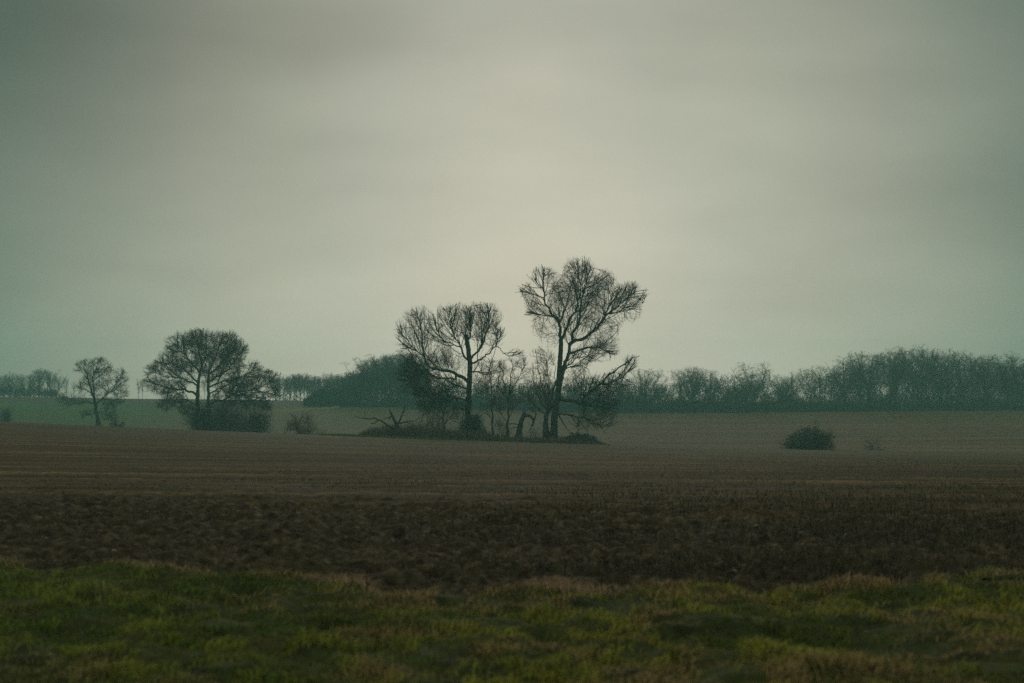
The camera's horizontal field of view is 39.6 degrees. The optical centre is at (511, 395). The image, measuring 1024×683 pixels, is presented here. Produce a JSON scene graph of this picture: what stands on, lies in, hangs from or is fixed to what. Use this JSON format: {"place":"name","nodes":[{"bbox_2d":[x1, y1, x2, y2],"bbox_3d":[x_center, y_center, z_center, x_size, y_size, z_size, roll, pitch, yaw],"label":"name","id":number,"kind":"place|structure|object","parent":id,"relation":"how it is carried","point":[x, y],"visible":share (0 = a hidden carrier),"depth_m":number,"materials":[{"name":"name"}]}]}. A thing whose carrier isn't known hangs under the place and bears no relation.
{"place":"outdoors","nodes":[
{"label":"outdoors","id":0,"kind":"place"},
{"bbox_2d":[11,443,1009,572],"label":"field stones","id":1,"kind":"object","parent":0,"point":[464,512],"visible":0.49,"depth_m":18.62,"materials":[{"name":"stone"}]},
{"bbox_2d":[0,421,1023,597],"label":"ploughed field","id":2,"kind":"structure","parent":0,"point":[127,535],"depth_m":22.60,"materials":[{"name":"soil"}]},
{"bbox_2d":[0,556,1023,682],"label":"verge ground","id":3,"kind":"structure","parent":0,"point":[928,646],"depth_m":9.83,"materials":[{"name":"green plant"}]},
{"bbox_2d":[1,556,1023,597],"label":"dead edge grass","id":4,"kind":"structure","parent":3,"relation":"on","point":[559,585],"depth_m":12.05,"materials":[{"name":"plant"}]},
{"bbox_2d":[0,397,1023,452],"bbox_3d":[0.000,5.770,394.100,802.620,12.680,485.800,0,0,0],"label":"field","id":5,"kind":"structure","parent":0,"point":[989,431],"depth_m":292.35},
{"bbox_2d":[0,408,13,421],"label":"bush","id":6,"kind":"object","parent":5,"relation":"on","point":[5,418],"visible":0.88,"depth_m":261.79,"materials":[{"name":"green plant"}]},
{"bbox_2d":[2,372,18,396],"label":"woodland tree","id":7,"kind":"object","parent":5,"relation":"on","point":[7,381],"visible":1,"depth_m":427.32,"materials":[{"name":"green plant"}]},
{"bbox_2d":[0,383,58,396],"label":"distant hedge","id":8,"kind":"object","parent":5,"relation":"on","point":[35,391],"visible":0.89,"depth_m":430.97,"materials":[{"name":"green plant"}]},
{"bbox_2d":[24,374,39,395],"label":"woodland tree","id":9,"kind":"object","parent":5,"relation":"on","point":[30,380],"visible":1,"depth_m":427.09,"materials":[{"name":"green plant"}]},
{"bbox_2d":[31,368,47,386],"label":"woodland tree","id":10,"kind":"object","parent":5,"relation":"on","point":[39,377],"visible":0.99,"depth_m":430.40,"materials":[{"name":"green plant"}]},
{"bbox_2d":[43,371,56,396],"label":"woodland tree","id":11,"kind":"object","parent":5,"relation":"on","point":[49,382],"visible":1,"depth_m":427.41,"materials":[{"name":"green plant"}]},
{"bbox_2d":[41,369,60,396],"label":"woodland tree","id":12,"kind":"object","parent":5,"relation":"on","point":[49,378],"visible":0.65,"depth_m":439.06,"materials":[{"name":"green plant"}]},
{"bbox_2d":[53,374,66,394],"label":"woodland tree","id":13,"kind":"object","parent":5,"relation":"on","point":[61,386],"visible":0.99,"depth_m":430.67,"materials":[{"name":"green plant"}]},
{"bbox_2d":[54,357,129,425],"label":"bare oak tree","id":14,"kind":"object","parent":5,"relation":"on","point":[97,385],"visible":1,"depth_m":256.76,"materials":[{"name":"brown plant"}]},
{"bbox_2d":[109,417,126,426],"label":"bush","id":15,"kind":"object","parent":5,"relation":"on","point":[115,424],"visible":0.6,"depth_m":249.94,"materials":[{"name":"green plant"}]},
{"bbox_2d":[178,396,227,430],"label":"scrub bush","id":16,"kind":"object","parent":5,"relation":"on","point":[197,422],"visible":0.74,"depth_m":212.35,"materials":[{"name":"green plant"}]},
{"bbox_2d":[141,327,281,429],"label":"bare oak tree","id":17,"kind":"object","parent":5,"relation":"on","point":[234,383],"visible":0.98,"depth_m":213.93,"materials":[{"name":"brown plant"}]},
{"bbox_2d":[198,386,252,431],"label":"scrub bush","id":18,"kind":"object","parent":5,"relation":"on","point":[222,415],"visible":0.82,"depth_m":211.11,"materials":[{"name":"green plant"}]},
{"bbox_2d":[229,399,273,432],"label":"scrub bush","id":19,"kind":"object","parent":5,"relation":"on","point":[255,422],"visible":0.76,"depth_m":210.44,"materials":[{"name":"green plant"}]},
{"bbox_2d":[276,391,308,400],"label":"skyline scrub","id":20,"kind":"object","parent":5,"relation":"on","point":[283,397],"visible":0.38,"depth_m":436.06,"materials":[{"name":"green plant"}]},
{"bbox_2d":[289,374,298,400],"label":"woodland tree","id":21,"kind":"object","parent":5,"relation":"on","point":[293,383],"visible":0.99,"depth_m":428.37,"materials":[{"name":"green plant"}]},
{"bbox_2d":[244,404,350,414],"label":"field margin","id":22,"kind":"object","parent":5,"relation":"on","point":[298,410],"visible":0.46,"depth_m":347.29,"materials":[{"name":"green plant"}]},
{"bbox_2d":[293,373,306,400],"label":"woodland tree","id":23,"kind":"object","parent":5,"relation":"on","point":[302,377],"visible":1,"depth_m":426.89,"materials":[{"name":"green plant"}]},
{"bbox_2d":[282,410,325,434],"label":"bare shrub","id":24,"kind":"object","parent":5,"relation":"on","point":[299,428],"visible":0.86,"depth_m":171.81,"materials":[{"name":"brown plant"}]},
{"bbox_2d":[336,374,356,395],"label":"woodland tree","id":25,"kind":"object","parent":5,"relation":"on","point":[346,384],"visible":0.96,"depth_m":370.61,"materials":[{"name":"green plant"}]},
{"bbox_2d":[301,364,411,406],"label":"copse undergrowth","id":26,"kind":"object","parent":5,"relation":"on","point":[326,397],"visible":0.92,"depth_m":369.55,"materials":[{"name":"green plant"}]},
{"bbox_2d":[342,361,381,406],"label":"woodland tree","id":27,"kind":"object","parent":5,"relation":"on","point":[358,366],"visible":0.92,"depth_m":369.18,"materials":[{"name":"green plant"}]},
{"bbox_2d":[358,357,386,405],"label":"woodland tree","id":28,"kind":"object","parent":5,"relation":"on","point":[372,370],"visible":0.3,"depth_m":376.35,"materials":[{"name":"green plant"}]},
{"bbox_2d":[354,356,395,406],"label":"woodland tree","id":29,"kind":"object","parent":5,"relation":"on","point":[374,363],"visible":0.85,"depth_m":369.55,"materials":[{"name":"green plant"}]},
{"bbox_2d":[364,355,401,384],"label":"woodland tree","id":30,"kind":"object","parent":5,"relation":"on","point":[389,367],"visible":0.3,"depth_m":377.22,"materials":[{"name":"green plant"}]},
{"bbox_2d":[371,354,400,406],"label":"woodland tree","id":31,"kind":"object","parent":5,"relation":"on","point":[389,375],"visible":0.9,"depth_m":370.53,"materials":[{"name":"green plant"}]},
{"bbox_2d":[355,405,423,435],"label":"fallen dead tree","id":32,"kind":"object","parent":5,"relation":"on","point":[397,430],"visible":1,"depth_m":152.31,"materials":[{"name":"brown wood"}]},
{"bbox_2d":[382,356,402,405],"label":"woodland tree","id":33,"kind":"object","parent":5,"relation":"on","point":[394,369],"visible":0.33,"depth_m":375.36,"materials":[{"name":"green plant"}]},
{"bbox_2d":[378,355,426,406],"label":"woodland tree","id":34,"kind":"object","parent":5,"relation":"on","point":[390,371],"visible":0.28,"depth_m":371.12,"materials":[{"name":"green plant"}]},
{"bbox_2d":[318,433,528,442],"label":"brow grass","id":35,"kind":"structure","parent":5,"relation":"on","point":[360,435],"depth_m":150.13,"materials":[{"name":"brown plant"}]},
{"bbox_2d":[403,398,448,430],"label":"thorn bush","id":36,"kind":"object","parent":5,"relation":"on","point":[432,422],"visible":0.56,"depth_m":156.26,"materials":[{"name":"green plant"}]},
{"bbox_2d":[420,398,463,428],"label":"thorn bush","id":37,"kind":"object","parent":5,"relation":"on","point":[443,420],"visible":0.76,"depth_m":156.68,"materials":[{"name":"green plant"}]},
{"bbox_2d":[439,377,461,395],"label":"woodland tree","id":38,"kind":"object","parent":5,"relation":"on","point":[451,386],"visible":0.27,"depth_m":360.35,"materials":[{"name":"green plant"}]},
{"bbox_2d":[390,301,523,436],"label":"bare ash tree","id":39,"kind":"object","parent":5,"relation":"on","point":[467,336],"visible":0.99,"depth_m":153.58,"materials":[{"name":"brown plant"}]},
{"bbox_2d":[450,409,487,433],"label":"evergreen bush","id":40,"kind":"object","parent":5,"relation":"on","point":[475,424],"visible":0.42,"depth_m":159.40,"materials":[{"name":"green plant"}]},
{"bbox_2d":[471,386,486,403],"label":"woodland tree","id":41,"kind":"object","parent":5,"relation":"on","point":[479,394],"visible":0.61,"depth_m":357.87,"materials":[{"name":"green plant"}]},
{"bbox_2d":[358,421,610,444],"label":"bramble patch","id":42,"kind":"object","parent":5,"relation":"on","point":[422,432],"visible":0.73,"depth_m":152.72,"materials":[{"name":"brown plant"}]},
{"bbox_2d":[478,364,505,434],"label":"young tree","id":43,"kind":"object","parent":5,"relation":"on","point":[488,404],"visible":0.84,"depth_m":158.91,"materials":[{"name":"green plant"}]},
{"bbox_2d":[476,412,514,436],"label":"thorn bush","id":44,"kind":"object","parent":5,"relation":"on","point":[498,424],"visible":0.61,"depth_m":158.45,"materials":[{"name":"green plant"}]},
{"bbox_2d":[490,355,531,435],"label":"young tree","id":45,"kind":"object","parent":5,"relation":"on","point":[498,408],"visible":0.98,"depth_m":157.85,"materials":[{"name":"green plant"}]},
{"bbox_2d":[495,404,536,438],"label":"dead stump","id":46,"kind":"object","parent":5,"relation":"on","point":[520,425],"visible":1,"depth_m":154.78,"materials":[{"name":"brown wood"}]},
{"bbox_2d":[517,381,537,400],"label":"woodland tree","id":47,"kind":"object","parent":5,"relation":"on","point":[525,382],"visible":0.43,"depth_m":355.23,"materials":[{"name":"green plant"}]},
{"bbox_2d":[525,422,549,437],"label":"thorn bush","id":48,"kind":"object","parent":5,"relation":"on","point":[536,432],"visible":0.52,"depth_m":160.14,"materials":[{"name":"green plant"}]},
{"bbox_2d":[522,345,555,434],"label":"young tree","id":49,"kind":"object","parent":5,"relation":"on","point":[545,395],"visible":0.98,"depth_m":160.51,"materials":[{"name":"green plant"}]},
{"bbox_2d":[562,431,602,443],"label":"bush","id":50,"kind":"object","parent":5,"relation":"on","point":[584,436],"visible":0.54,"depth_m":154.40,"materials":[{"name":"green plant"}]},
{"bbox_2d":[516,256,649,440],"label":"bare ash tree","id":51,"kind":"object","parent":5,"relation":"on","point":[553,406],"visible":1,"depth_m":155.69,"materials":[{"name":"brown plant"}]},
{"bbox_2d":[590,380,617,410],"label":"woodland tree","id":52,"kind":"object","parent":5,"relation":"on","point":[601,393],"visible":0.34,"depth_m":340.63,"materials":[{"name":"green plant"}]},
{"bbox_2d":[619,382,634,412],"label":"woodland tree","id":53,"kind":"object","parent":5,"relation":"on","point":[627,393],"visible":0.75,"depth_m":342.90,"materials":[{"name":"green plant"}]},
{"bbox_2d":[613,384,641,412],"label":"woodland tree","id":54,"kind":"object","parent":5,"relation":"on","point":[631,397],"visible":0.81,"depth_m":340.55,"materials":[{"name":"green plant"}]},
{"bbox_2d":[629,367,658,410],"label":"woodland tree","id":55,"kind":"object","parent":5,"relation":"on","point":[647,382],"visible":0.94,"depth_m":342.81,"materials":[{"name":"green plant"}]},
{"bbox_2d":[634,380,662,412],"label":"woodland tree","id":56,"kind":"object","parent":5,"relation":"on","point":[644,396],"visible":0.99,"depth_m":340.68,"materials":[{"name":"green plant"}]},
{"bbox_2d":[630,369,667,399],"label":"woodland tree","id":57,"kind":"object","parent":5,"relation":"on","point":[657,378],"visible":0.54,"depth_m":360.10,"materials":[{"name":"green plant"}]},
{"bbox_2d":[653,384,664,407],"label":"woodland tree","id":58,"kind":"object","parent":5,"relation":"on","point":[658,394],"visible":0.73,"depth_m":346.41,"materials":[{"name":"green plant"}]},
{"bbox_2d":[657,382,680,403],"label":"woodland tree","id":59,"kind":"object","parent":5,"relation":"on","point":[664,395],"visible":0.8,"depth_m":351.71,"materials":[{"name":"green plant"}]},
{"bbox_2d":[667,368,694,395],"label":"woodland tree","id":60,"kind":"object","parent":5,"relation":"on","point":[677,380],"visible":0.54,"depth_m":363.13,"materials":[{"name":"green plant"}]},
{"bbox_2d":[673,375,707,412],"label":"woodland tree","id":61,"kind":"object","parent":5,"relation":"on","point":[679,391],"visible":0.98,"depth_m":339.85,"materials":[{"name":"green plant"}]},
{"bbox_2d":[676,369,707,404],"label":"woodland tree","id":62,"kind":"object","parent":5,"relation":"on","point":[691,387],"visible":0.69,"depth_m":343.75,"materials":[{"name":"green plant"}]},
{"bbox_2d":[674,366,715,412],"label":"woodland tree","id":63,"kind":"object","parent":5,"relation":"on","point":[696,380],"visible":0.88,"depth_m":341.63,"materials":[{"name":"green plant"}]},
{"bbox_2d":[693,370,724,400],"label":"woodland tree","id":64,"kind":"object","parent":5,"relation":"on","point":[712,379],"visible":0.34,"depth_m":364.51,"materials":[{"name":"green plant"}]},
{"bbox_2d":[694,380,725,408],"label":"woodland tree","id":65,"kind":"object","parent":5,"relation":"on","point":[711,392],"visible":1,"depth_m":340.03,"materials":[{"name":"green plant"}]},
{"bbox_2d":[404,352,1023,412],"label":"wood undergrowth","id":66,"kind":"object","parent":5,"relation":"on","point":[851,404],"visible":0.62,"depth_m":348.58,"materials":[{"name":"green plant"}]},
{"bbox_2d":[718,383,738,405],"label":"woodland tree","id":67,"kind":"object","parent":5,"relation":"on","point":[734,387],"visible":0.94,"depth_m":343.56,"materials":[{"name":"green plant"}]},
{"bbox_2d":[732,371,761,397],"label":"woodland tree","id":68,"kind":"object","parent":5,"relation":"on","point":[745,380],"visible":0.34,"depth_m":358.92,"materials":[{"name":"green plant"}]},
{"bbox_2d":[735,383,763,412],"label":"woodland tree","id":69,"kind":"object","parent":5,"relation":"on","point":[754,391],"visible":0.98,"depth_m":341.17,"materials":[{"name":"green plant"}]},
{"bbox_2d":[730,362,772,411],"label":"woodland tree","id":70,"kind":"object","parent":5,"relation":"on","point":[750,383],"visible":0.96,"depth_m":340.87,"materials":[{"name":"green plant"}]},
{"bbox_2d":[770,382,797,412],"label":"woodland tree","id":71,"kind":"object","parent":5,"relation":"on","point":[784,393],"visible":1,"depth_m":339.93,"materials":[{"name":"green plant"}]},
{"bbox_2d":[767,374,804,399],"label":"woodland tree","id":72,"kind":"object","parent":5,"relation":"on","point":[779,380],"visible":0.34,"depth_m":359.86,"materials":[{"name":"green plant"}]},
{"bbox_2d":[772,377,803,411],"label":"woodland tree","id":73,"kind":"object","parent":5,"relation":"on","point":[788,389],"visible":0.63,"depth_m":348.44,"materials":[{"name":"green plant"}]},
{"bbox_2d":[790,370,817,400],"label":"woodland tree","id":74,"kind":"object","parent":5,"relation":"on","point":[806,397],"visible":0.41,"depth_m":361.25,"materials":[{"name":"green plant"}]},
{"bbox_2d":[774,418,836,449],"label":"round bush","id":75,"kind":"object","parent":5,"relation":"on","point":[805,441],"visible":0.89,"depth_m":152.18,"materials":[{"name":"green plant"}]},
{"bbox_2d":[791,368,824,408],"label":"woodland tree","id":76,"kind":"object","parent":5,"relation":"on","point":[807,385],"visible":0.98,"depth_m":347.40,"materials":[{"name":"green plant"}]},
{"bbox_2d":[799,366,831,401],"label":"woodland tree","id":77,"kind":"object","parent":5,"relation":"on","point":[819,377],"visible":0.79,"depth_m":354.67,"materials":[{"name":"green plant"}]},
{"bbox_2d":[815,365,843,399],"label":"woodland tree","id":78,"kind":"object","parent":5,"relation":"on","point":[827,380],"visible":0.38,"depth_m":370.24,"materials":[{"name":"green plant"}]},
{"bbox_2d":[829,362,852,401],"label":"woodland tree","id":79,"kind":"object","parent":5,"relation":"on","point":[841,374],"visible":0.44,"depth_m":359.53,"materials":[{"name":"green plant"}]},
{"bbox_2d":[820,366,866,411],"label":"woodland tree","id":80,"kind":"object","parent":5,"relation":"on","point":[840,375],"visible":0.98,"depth_m":342.72,"materials":[{"name":"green plant"}]},
{"bbox_2d":[822,355,869,402],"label":"woodland tree","id":81,"kind":"object","parent":5,"relation":"on","point":[844,372],"visible":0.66,"depth_m":353.23,"materials":[{"name":"green plant"}]},
{"bbox_2d":[838,367,890,411],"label":"woodland tree","id":82,"kind":"object","parent":5,"relation":"on","point":[859,390],"visible":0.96,"depth_m":341.55,"materials":[{"name":"green plant"}]},
{"bbox_2d":[841,350,890,404],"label":"woodland tree","id":83,"kind":"object","parent":5,"relation":"on","point":[863,367],"visible":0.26,"depth_m":363.74,"materials":[{"name":"green plant"}]},
{"bbox_2d":[840,353,901,410],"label":"woodland tree","id":84,"kind":"object","parent":5,"relation":"on","point":[873,367],"visible":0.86,"depth_m":346.55,"materials":[{"name":"green plant"}]},
{"bbox_2d":[861,436,888,450],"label":"bush","id":85,"kind":"object","parent":5,"relation":"on","point":[870,447],"visible":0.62,"depth_m":175.59,"materials":[{"name":"green plant"}]},
{"bbox_2d":[860,356,899,406],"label":"woodland tree","id":86,"kind":"object","parent":5,"relation":"on","point":[876,374],"visible":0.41,"depth_m":354.76,"materials":[{"name":"green plant"}]},
{"bbox_2d":[874,381,906,411],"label":"woodland tree","id":87,"kind":"object","parent":5,"relation":"on","point":[892,396],"visible":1,"depth_m":340.71,"materials":[{"name":"green plant"}]},
{"bbox_2d":[885,347,905,402],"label":"woodland tree","id":88,"kind":"object","parent":5,"relation":"on","point":[889,352],"visible":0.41,"depth_m":355.32,"materials":[{"name":"green plant"}]},
{"bbox_2d":[874,350,920,410],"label":"woodland tree","id":89,"kind":"object","parent":5,"relation":"on","point":[895,374],"visible":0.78,"depth_m":347.16,"materials":[{"name":"green plant"}]},
{"bbox_2d":[878,350,921,405],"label":"woodland tree","id":90,"kind":"object","parent":5,"relation":"on","point":[902,367],"visible":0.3,"depth_m":360.04,"materials":[{"name":"green plant"}]},
{"bbox_2d":[895,348,943,406],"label":"woodland tree","id":91,"kind":"object","parent":5,"relation":"on","point":[935,353],"visible":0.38,"depth_m":357.71,"materials":[{"name":"green plant"}]},
{"bbox_2d":[893,345,946,406],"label":"woodland tree","id":92,"kind":"object","parent":5,"relation":"on","point":[919,357],"visible":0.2,"depth_m":364.04,"materials":[{"name":"green plant"}]},
{"bbox_2d":[919,350,950,402],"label":"woodland tree","id":93,"kind":"object","parent":5,"relation":"on","point":[947,357],"visible":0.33,"depth_m":353.76,"materials":[{"name":"green plant"}]},
{"bbox_2d":[917,353,962,410],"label":"woodland tree","id":94,"kind":"object","parent":5,"relation":"on","point":[946,368],"visible":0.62,"depth_m":346.43,"materials":[{"name":"green plant"}]},
{"bbox_2d":[924,349,960,400],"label":"woodland tree","id":95,"kind":"object","parent":5,"relation":"on","point":[945,365],"visible":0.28,"depth_m":359.29,"materials":[{"name":"green plant"}]},
{"bbox_2d":[927,347,970,397],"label":"woodland tree","id":96,"kind":"object","parent":5,"relation":"on","point":[953,359],"visible":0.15,"depth_m":371.00,"materials":[{"name":"green plant"}]},
{"bbox_2d":[940,356,991,410],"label":"woodland tree","id":97,"kind":"object","parent":5,"relation":"on","point":[957,363],"visible":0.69,"depth_m":344.36,"materials":[{"name":"green plant"}]},
{"bbox_2d":[946,355,986,394],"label":"woodland tree","id":98,"kind":"object","parent":5,"relation":"on","point":[965,369],"visible":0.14,"depth_m":363.87,"materials":[{"name":"green plant"}]},
{"bbox_2d":[977,355,998,404],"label":"woodland tree","id":99,"kind":"object","parent":5,"relation":"on","point":[989,368],"visible":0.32,"depth_m":353.81,"materials":[{"name":"green plant"}]},
{"bbox_2d":[965,358,1012,409],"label":"woodland tree","id":100,"kind":"object","parent":5,"relation":"on","point":[977,361],"visible":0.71,"depth_m":343.15,"materials":[{"name":"green plant"}]},
{"bbox_2d":[962,352,1022,409],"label":"woodland tree","id":101,"kind":"object","parent":5,"relation":"on","point":[982,375],"visible":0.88,"depth_m":342.88,"materials":[{"name":"green plant"}]},
{"bbox_2d":[993,351,1023,409],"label":"woodland tree","id":102,"kind":"object","parent":5,"relation":"on","point":[1015,369],"visible":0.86,"depth_m":343.86,"materials":[{"name":"green plant"}]},
{"bbox_2d":[998,356,1023,395],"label":"woodland tree","id":103,"kind":"object","parent":5,"relation":"on","point":[1010,366],"visible":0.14,"depth_m":362.75,"materials":[{"name":"green plant"}]},
{"bbox_2d":[0,0,1023,405],"label":"sky","id":104,"kind":"structure","parent":0,"point":[789,185],"materials":[{"name":"grey"}]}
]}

